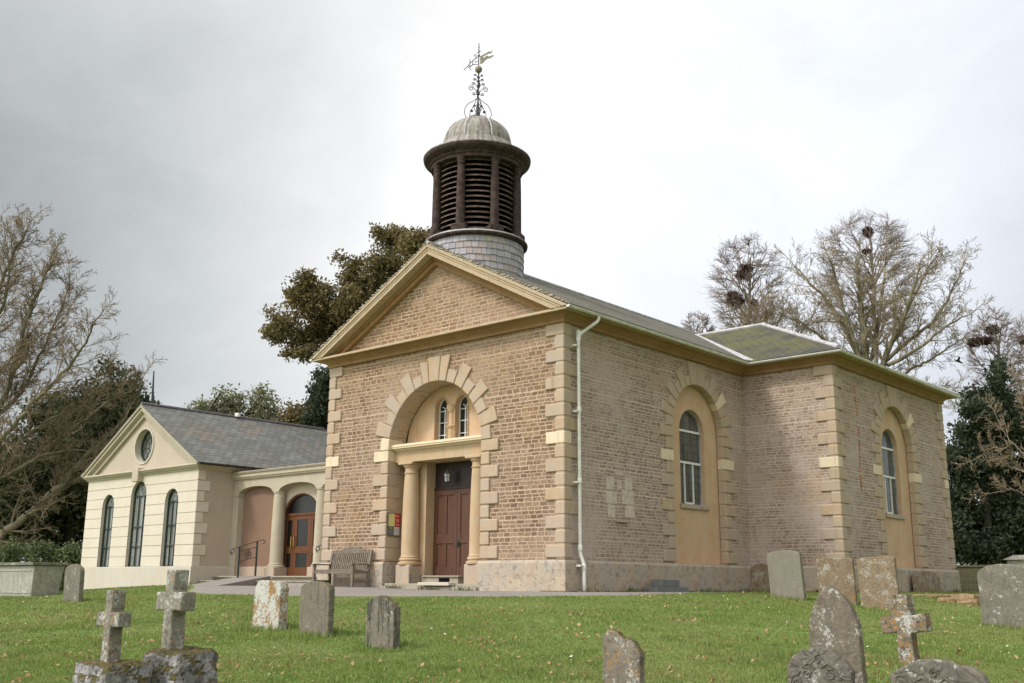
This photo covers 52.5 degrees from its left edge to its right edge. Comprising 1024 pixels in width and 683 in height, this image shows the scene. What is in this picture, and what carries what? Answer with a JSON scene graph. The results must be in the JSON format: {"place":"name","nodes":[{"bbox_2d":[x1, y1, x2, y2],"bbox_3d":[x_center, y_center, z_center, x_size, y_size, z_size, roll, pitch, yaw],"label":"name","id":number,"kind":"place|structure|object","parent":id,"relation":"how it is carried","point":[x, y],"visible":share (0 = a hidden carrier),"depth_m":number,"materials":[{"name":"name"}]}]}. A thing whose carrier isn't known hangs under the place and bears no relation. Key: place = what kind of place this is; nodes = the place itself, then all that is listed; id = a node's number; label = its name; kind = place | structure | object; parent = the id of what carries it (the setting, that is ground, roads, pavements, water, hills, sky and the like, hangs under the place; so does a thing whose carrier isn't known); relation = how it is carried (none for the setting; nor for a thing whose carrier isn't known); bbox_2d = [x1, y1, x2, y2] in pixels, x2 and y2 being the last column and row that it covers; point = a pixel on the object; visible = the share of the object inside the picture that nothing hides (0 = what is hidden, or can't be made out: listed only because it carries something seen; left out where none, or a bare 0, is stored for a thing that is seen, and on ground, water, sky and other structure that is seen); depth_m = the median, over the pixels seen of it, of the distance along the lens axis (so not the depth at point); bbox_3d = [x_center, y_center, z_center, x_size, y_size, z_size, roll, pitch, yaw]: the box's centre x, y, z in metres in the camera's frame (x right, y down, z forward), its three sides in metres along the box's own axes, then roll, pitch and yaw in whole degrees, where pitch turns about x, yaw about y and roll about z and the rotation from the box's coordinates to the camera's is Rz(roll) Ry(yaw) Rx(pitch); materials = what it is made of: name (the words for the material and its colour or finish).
{"place":"outdoors","nodes":[
{"label":"outdoors","id":0,"kind":"place"},
{"bbox_2d":[151,371,154,402],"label":"mast","id":1,"kind":"object","parent":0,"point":[152,398],"visible":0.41,"depth_m":47.68,"materials":[{"name":"black metal"}]},
{"bbox_2d":[190,576,269,585],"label":"path","id":2,"kind":"structure","parent":0,"point":[244,581],"depth_m":29.15,"materials":[{"name":"grey concrete"}]},
{"bbox_2d":[190,585,719,596],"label":"path","id":3,"kind":"structure","parent":0,"point":[339,591],"depth_m":22.05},
{"bbox_2d":[230,540,265,577],"bbox_3d":[-7.742,6.434,30.371,0.040,1.309,1.204,-11,-17,40],"label":"handrail","id":4,"kind":"object","parent":3,"relation":"on","point":[255,557],"visible":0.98,"depth_m":30.42,"materials":[{"name":"metal"}]},
{"bbox_2d":[311,546,373,586],"bbox_3d":[-4.358,5.769,26.640,1.630,1.042,0.709,-11,-17,40],"label":"bench","id":5,"kind":"object","parent":3,"relation":"on","point":[358,552],"visible":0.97,"depth_m":26.69,"materials":[{"name":"brown wood"}]},
{"bbox_2d":[0,585,1023,682],"bbox_3d":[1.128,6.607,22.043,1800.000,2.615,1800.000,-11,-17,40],"label":"ground","id":6,"kind":"structure","parent":0,"point":[479,644],"depth_m":13.61,"materials":[{"name":"plant"}]},
{"bbox_2d":[0,562,68,596],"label":"chest tomb","id":7,"kind":"object","parent":6,"relation":"on","point":[28,579],"visible":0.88,"depth_m":25.87,"materials":[{"name":"stone"}]},
{"bbox_2d":[0,536,82,590],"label":"hedge","id":8,"kind":"object","parent":6,"relation":"on","point":[70,554],"visible":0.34,"depth_m":38.45,"materials":[{"name":"green plant"}]},
{"bbox_2d":[63,564,84,601],"bbox_3d":[-9.539,5.379,22.612,0.717,1.057,0.110,-10,-14,40],"label":"gravestone","id":9,"kind":"object","parent":6,"relation":"on","point":[74,577],"visible":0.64,"depth_m":22.52,"materials":[{"name":"grey stone"}]},
{"bbox_2d":[0,354,161,562],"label":"yew tree","id":10,"kind":"object","parent":6,"relation":"on","point":[68,520],"visible":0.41,"depth_m":48.95,"materials":[{"name":"green plant"}]},
{"bbox_2d":[0,202,166,551],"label":"bare tree","id":11,"kind":"object","parent":6,"relation":"on","point":[22,345],"visible":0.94,"depth_m":45.14,"materials":[{"name":"brown plant"}]},
{"bbox_2d":[72,589,152,682],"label":"stone cross","id":12,"kind":"object","parent":6,"relation":"on","point":[113,620],"visible":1,"depth_m":8.88,"materials":[{"name":"stone"}]},
{"bbox_2d":[142,570,218,682],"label":"stone cross","id":13,"kind":"object","parent":6,"relation":"on","point":[173,659],"visible":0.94,"depth_m":9.19,"materials":[{"name":"stone"}]},
{"bbox_2d":[80,402,327,588],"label":"hall","id":14,"kind":"structure","parent":6,"relation":"on","point":[158,478],"depth_m":33.63,"materials":[{"name":"paint"}]},
{"bbox_2d":[100,495,113,566],"bbox_3d":[-13.463,6.331,34.776,0.770,2.385,0.070,-11,-17,40],"label":"window","id":15,"kind":"structure","parent":14,"relation":"in","point":[109,507],"depth_m":34.88,"materials":[{"name":"grey glass"}]},
{"bbox_2d":[128,482,146,566],"bbox_3d":[-12.011,5.883,33.574,0.950,2.730,0.070,-11,-17,40],"label":"window","id":16,"kind":"structure","parent":14,"relation":"in","point":[136,538],"depth_m":33.67,"materials":[{"name":"grey glass"}]},
{"bbox_2d":[134,428,153,463],"bbox_3d":[-11.973,3.444,34.168,1.200,1.200,0.305,-11,-17,40],"label":"round window","id":17,"kind":"structure","parent":14,"relation":"in","point":[147,446],"depth_m":34.40,"materials":[{"name":"grey glass"}]},
{"bbox_2d":[163,489,178,565],"bbox_3d":[-10.505,5.763,32.244,0.760,2.380,0.070,-11,-17,40],"label":"window","id":18,"kind":"structure","parent":14,"relation":"in","point":[172,507],"depth_m":32.34,"materials":[{"name":"grey glass"}]},
{"bbox_2d":[184,380,289,420],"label":"bushy tree","id":19,"kind":"object","parent":6,"relation":"on","point":[228,404],"visible":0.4,"depth_m":62.46,"materials":[{"name":"green plant"}]},
{"bbox_2d":[198,462,325,585],"bbox_3d":[-5.907,5.595,30.775,6.100,3.650,3.670,-11,-17,40],"label":"porch","id":20,"kind":"object","parent":6,"relation":"on","point":[279,510],"visible":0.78,"depth_m":30.88,"materials":[{"name":"paint"}]},
{"bbox_2d":[284,516,294,575],"bbox_3d":[-6.616,6.041,30.760,0.405,1.735,0.111,-11,-17,40],"label":"door leaf","id":21,"kind":"structure","parent":20,"relation":"in","point":[289,533],"depth_m":30.78,"materials":[{"name":"brown wood"}]},
{"bbox_2d":[292,515,311,575],"bbox_3d":[-6.155,5.952,30.365,0.808,1.735,0.111,-11,-17,40],"label":"door leaf","id":22,"kind":"structure","parent":20,"relation":"in","point":[302,523],"depth_m":30.39,"materials":[{"name":"brown wood"}]},
{"bbox_2d":[309,515,314,566],"bbox_3d":[-5.677,5.870,29.998,0.393,1.735,0.045,-11,-17,40],"label":"door leaf","id":23,"kind":"structure","parent":20,"relation":"in","point":[313,516],"depth_m":30.10,"materials":[{"name":"brown wood"}]},
{"bbox_2d":[252,580,288,630],"bbox_3d":[-3.425,3.859,14.713,0.626,0.934,0.150,-10,-17,40],"label":"gravestone","id":24,"kind":"object","parent":6,"relation":"on","point":[271,602],"visible":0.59,"depth_m":14.64,"materials":[{"name":"white stone"}]},
{"bbox_2d":[265,400,305,424],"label":"bushy tree","id":25,"kind":"object","parent":6,"relation":"on","point":[292,412],"visible":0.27,"depth_m":55.39,"materials":[{"name":"green plant"}]},
{"bbox_2d":[297,364,330,429],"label":"conifer tree","id":26,"kind":"object","parent":6,"relation":"on","point":[316,412],"visible":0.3,"depth_m":47.77,"materials":[{"name":"green plant"}]},
{"bbox_2d":[299,581,334,637],"bbox_3d":[-2.559,3.626,13.601,0.608,0.954,0.100,-10,-15,40],"label":"gravestone","id":27,"kind":"object","parent":6,"relation":"on","point":[317,599],"visible":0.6,"depth_m":13.55,"materials":[{"name":"grey stone"}]},
{"bbox_2d":[258,222,431,364],"bbox_3d":[-5.998,1.899,38.353,7.297,14.013,4.894,-1,-13,4],"label":"evergreen tree","id":28,"kind":"object","parent":6,"relation":"on","point":[329,312],"visible":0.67,"depth_m":38.91,"materials":[{"name":"green leaves"},{"name":"dark bark"}]},
{"bbox_2d":[366,595,400,649],"bbox_3d":[-1.520,3.432,12.243,0.496,0.861,0.110,-12,-18,40],"label":"gravestone","id":29,"kind":"object","parent":6,"relation":"on","point":[383,621],"visible":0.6,"depth_m":12.20,"materials":[{"name":"stone"}]},
{"bbox_2d":[0,588,1009,682],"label":"daisies","id":30,"kind":"object","parent":6,"relation":"on","point":[466,631],"visible":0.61,"depth_m":13.93,"materials":[{"name":"white plant"}]},
{"bbox_2d":[0,590,1020,682],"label":"fallen leaves","id":31,"kind":"object","parent":6,"relation":"on","point":[549,662],"visible":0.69,"depth_m":12.85,"materials":[{"name":"brown plant"}]},
{"bbox_2d":[602,628,644,682],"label":"gravestone","id":32,"kind":"object","parent":6,"relation":"on","point":[623,658],"visible":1,"depth_m":8.51,"materials":[{"name":"stone"}]},
{"bbox_2d":[309,46,960,591],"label":"church","id":33,"kind":"structure","parent":6,"relation":"on","point":[577,440],"depth_m":27.02,"materials":[{"name":"stone"}]},
{"bbox_2d":[386,513,400,535],"bbox_3d":[-3.027,4.685,26.612,0.025,0.580,0.455,-11,-17,40],"label":"notice board","id":34,"kind":"object","parent":33,"relation":"attached to","point":[393,523],"visible":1,"depth_m":26.59,"materials":[{"name":"multicoloured paper"}]},
{"bbox_2d":[439,399,446,439],"bbox_3d":[-1.710,2.085,26.764,0.430,1.220,0.055,-11,-17,40],"label":"window","id":35,"kind":"structure","parent":33,"relation":"in","point":[443,406],"depth_m":26.86,"materials":[{"name":"white glass"}]},
{"bbox_2d":[433,489,457,575],"bbox_3d":[-1.667,4.831,26.302,0.822,2.133,0.082,-11,-17,40],"label":"door leaf","id":36,"kind":"structure","parent":33,"relation":"in","point":[445,501],"depth_m":26.28,"materials":[{"name":"brown wood"}]},
{"bbox_2d":[444,467,458,482],"bbox_3d":[-1.545,3.387,26.349,0.387,0.417,0.173,5,-14,-18],"label":"wall lantern","id":37,"kind":"object","parent":33,"relation":"attached to","point":[447,475],"depth_m":26.28,"materials":[{"name":"grey metal"}]},
{"bbox_2d":[459,396,467,436],"bbox_3d":[-1.165,1.980,26.298,0.430,1.220,0.055,-11,-17,40],"label":"window","id":38,"kind":"structure","parent":33,"relation":"in","point":[463,406],"depth_m":26.39,"materials":[{"name":"white glass"}]},
{"bbox_2d":[456,488,470,575],"bbox_3d":[-1.061,4.706,25.751,0.822,2.133,0.132,-11,-17,40],"label":"door leaf","id":39,"kind":"structure","parent":33,"relation":"in","point":[463,506],"depth_m":25.88,"materials":[{"name":"wood"}]},
{"bbox_2d":[679,410,709,510],"bbox_3d":[4.726,3.111,27.472,0.225,2.630,1.370,-11,-17,40],"label":"window","id":40,"kind":"structure","parent":33,"relation":"in","point":[689,432],"depth_m":27.61,"materials":[{"name":"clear glass"}]},
{"bbox_2d":[881,430,905,519],"bbox_3d":[11.120,3.884,30.595,0.225,2.630,1.370,-11,-17,40],"label":"window","id":41,"kind":"structure","parent":33,"relation":"in","point":[889,473],"depth_m":30.80,"materials":[{"name":"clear glass"}]},
{"bbox_2d":[642,579,688,591],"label":"stepped block","id":42,"kind":"structure","parent":6,"relation":"on","point":[665,585],"depth_m":24.31,"materials":[{"name":"grey stone"}]},
{"bbox_2d":[680,311,716,332],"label":"bare tree","id":43,"kind":"object","parent":6,"relation":"on","point":[705,322],"visible":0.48,"depth_m":71.66,"materials":[{"name":"grey plant"}]},
{"bbox_2d":[540,591,908,592],"bbox_3d":[2.600,6.433,26.931,24.021,0.105,9.835,1,-13,-4],"label":"soil strip","id":44,"kind":"object","parent":6,"relation":"on","point":[644,591],"visible":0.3,"depth_m":23.23,"materials":[{"name":"brown soil"}]},
{"bbox_2d":[188,582,964,591],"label":"weeds","id":45,"kind":"object","parent":44,"relation":"on","point":[458,588],"visible":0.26,"depth_m":24.83,"materials":[{"name":"green plant"}]},
{"bbox_2d":[699,230,790,329],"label":"bare tree","id":46,"kind":"object","parent":6,"relation":"on","point":[747,281],"visible":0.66,"depth_m":63.95,"materials":[{"name":"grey plant"}]},
{"bbox_2d":[722,292,748,310],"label":"nest","id":47,"kind":"object","parent":46,"relation":"on","point":[741,300],"visible":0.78,"depth_m":63.49,"materials":[{"name":"brown wood"}]},
{"bbox_2d":[735,270,748,280],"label":"nest","id":48,"kind":"object","parent":46,"relation":"on","point":[740,273],"visible":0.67,"depth_m":64.09,"materials":[{"name":"brown wood"}]},
{"bbox_2d":[736,262,753,274],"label":"nest","id":49,"kind":"object","parent":46,"relation":"on","point":[745,266],"visible":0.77,"depth_m":64.31,"materials":[{"name":"brown wood"}]},
{"bbox_2d":[749,298,759,310],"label":"nest","id":50,"kind":"object","parent":46,"relation":"on","point":[757,301],"visible":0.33,"depth_m":63.65,"materials":[{"name":"brown wood"}]},
{"bbox_2d":[750,563,769,590],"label":"gravestone","id":51,"kind":"object","parent":6,"relation":"on","point":[759,576],"visible":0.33,"depth_m":28.06,"materials":[{"name":"stone"}]},
{"bbox_2d":[716,267,835,336],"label":"bare tree","id":52,"kind":"object","parent":6,"relation":"on","point":[765,309],"visible":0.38,"depth_m":51.43,"materials":[{"name":"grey plant"}]},
{"bbox_2d":[766,550,806,599],"bbox_3d":[5.960,5.179,22.544,0.788,1.303,0.130,-13,-16,39],"label":"gravestone","id":53,"kind":"object","parent":6,"relation":"on","point":[786,573],"visible":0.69,"depth_m":22.50,"materials":[{"name":"grey stone"}]},
{"bbox_2d":[787,646,855,682],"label":"gravestone","id":54,"kind":"object","parent":6,"relation":"on","point":[819,664],"visible":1,"depth_m":7.13,"materials":[{"name":"stone"}]},
{"bbox_2d":[816,558,857,605],"bbox_3d":[6.817,5.141,21.785,0.808,1.206,0.100,-12,-16,40],"label":"gravestone","id":55,"kind":"object","parent":6,"relation":"on","point":[838,573],"visible":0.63,"depth_m":21.75,"materials":[{"name":"stone"}]},
{"bbox_2d":[809,586,866,682],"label":"gravestone","id":56,"kind":"object","parent":6,"relation":"on","point":[834,623],"visible":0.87,"depth_m":9.13,"materials":[{"name":"stone"}]},
{"bbox_2d":[811,206,928,361],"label":"bare tree","id":57,"kind":"object","parent":6,"relation":"on","point":[872,254],"visible":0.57,"depth_m":68.30,"materials":[{"name":"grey plant"}]},
{"bbox_2d":[861,247,871,254],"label":"nest","id":58,"kind":"object","parent":57,"relation":"on","point":[864,251],"visible":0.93,"depth_m":68.56,"materials":[{"name":"brown wood"}]},
{"bbox_2d":[861,226,874,237],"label":"nest","id":59,"kind":"object","parent":57,"relation":"on","point":[870,231],"visible":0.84,"depth_m":69.14,"materials":[{"name":"brown wood"}]},
{"bbox_2d":[857,556,899,610],"bbox_3d":[7.206,4.871,20.396,0.777,1.284,0.090,-13,-16,40],"label":"gravestone","id":60,"kind":"object","parent":6,"relation":"on","point":[878,582],"visible":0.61,"depth_m":20.39,"materials":[{"name":"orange stone"}]},
{"bbox_2d":[762,227,996,415],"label":"bare tree","id":61,"kind":"object","parent":6,"relation":"on","point":[861,346],"visible":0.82,"depth_m":57.61,"materials":[{"name":"brown plant"}]},
{"bbox_2d":[879,594,932,664],"bbox_3d":[4.316,3.243,11.352,0.520,0.945,0.176,-14,-19,39],"label":"stone cross","id":62,"kind":"object","parent":6,"relation":"on","point":[904,622],"visible":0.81,"depth_m":11.30,"materials":[{"name":"weathered grey brown stone"},{"name":"lichen"}]},
{"bbox_2d":[911,571,941,591],"bbox_3d":[12.059,7.138,30.179,0.120,0.916,1.907,-17,-21,38],"label":"gravestone","id":63,"kind":"object","parent":6,"relation":"on","point":[922,581],"visible":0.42,"depth_m":30.04,"materials":[{"name":"stone"}]},
{"bbox_2d":[913,594,950,597],"bbox_3d":[9.985,6.034,24.595,1.060,0.109,0.670,-11,-17,40],"label":"loose stone","id":64,"kind":"object","parent":6,"relation":"on","point":[937,595],"visible":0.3,"depth_m":24.34,"materials":[{"name":"beige stone"}]},
{"bbox_2d":[890,658,981,682],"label":"gravestone","id":65,"kind":"object","parent":6,"relation":"on","point":[929,670],"visible":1,"depth_m":6.43,"materials":[{"name":"stone"}]},
{"bbox_2d":[937,597,955,602],"bbox_3d":[9.478,5.638,22.605,0.377,0.153,0.326,-11,-17,40],"label":"loose stone","id":66,"kind":"object","parent":6,"relation":"on","point":[941,599],"visible":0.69,"depth_m":22.50,"materials":[{"name":"beige stone"}]},
{"bbox_2d":[950,593,979,602],"bbox_3d":[9.838,5.615,22.569,0.598,0.282,0.498,-11,-17,40],"label":"loose stone","id":67,"kind":"object","parent":6,"relation":"on","point":[958,597],"visible":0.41,"depth_m":22.41,"materials":[{"name":"beige stone"}]},
{"bbox_2d":[960,599,979,605],"bbox_3d":[9.738,5.549,22.053,0.393,0.178,0.336,-11,-17,40],"label":"loose stone","id":68,"kind":"object","parent":6,"relation":"on","point":[975,602],"visible":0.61,"depth_m":21.93,"materials":[{"name":"beige stone"}]},
{"bbox_2d":[955,565,988,591],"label":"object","id":69,"kind":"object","parent":6,"relation":"on","point":[968,578],"depth_m":38.65,"materials":[{"name":"beige stone"}]},
{"bbox_2d":[960,665,989,682],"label":"gravestone","id":70,"kind":"object","parent":6,"relation":"on","point":[981,676],"visible":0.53,"depth_m":7.46,"materials":[{"name":"grey stone"}]},
{"bbox_2d":[945,353,1023,564],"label":"yew tree","id":71,"kind":"object","parent":6,"relation":"on","point":[989,530],"visible":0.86,"depth_m":49.20,"materials":[{"name":"green plant"}]},
{"bbox_2d":[951,363,1023,505],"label":"bare tree","id":72,"kind":"object","parent":6,"relation":"on","point":[999,427],"visible":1,"depth_m":40.37,"materials":[{"name":"brown plant"}]},
{"bbox_2d":[960,304,1023,394],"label":"bare tree","id":73,"kind":"object","parent":6,"relation":"on","point":[998,339],"visible":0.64,"depth_m":61.35,"materials":[{"name":"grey plant"}]},
{"bbox_2d":[965,335,985,348],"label":"nest","id":74,"kind":"object","parent":73,"relation":"on","point":[971,344],"visible":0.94,"depth_m":61.22,"materials":[{"name":"brown wood"}]},
{"bbox_2d":[980,334,993,345],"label":"nest","id":75,"kind":"object","parent":73,"relation":"on","point":[987,339],"visible":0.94,"depth_m":61.06,"materials":[{"name":"brown wood"}]},
{"bbox_2d":[983,323,1001,335],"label":"nest","id":76,"kind":"object","parent":73,"relation":"on","point":[987,327],"visible":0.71,"depth_m":61.47,"materials":[{"name":"brown wood"}]},
{"bbox_2d":[977,564,1023,628],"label":"gravestone","id":77,"kind":"object","parent":6,"relation":"on","point":[1001,590],"visible":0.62,"depth_m":17.39,"materials":[{"name":"grey stone"}]},
{"bbox_2d":[1002,311,1023,391],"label":"bare tree","id":78,"kind":"object","parent":6,"relation":"on","point":[1019,327],"visible":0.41,"depth_m":63.94,"materials":[{"name":"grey plant"}]},
{"bbox_2d":[1003,555,1023,566],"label":"chest tomb","id":79,"kind":"object","parent":6,"relation":"on","point":[1018,560],"visible":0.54,"depth_m":30.35,"materials":[{"name":"stone"}]},
{"bbox_2d":[0,0,1023,564],"label":"sky","id":80,"kind":"structure","parent":0,"point":[197,155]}
]}

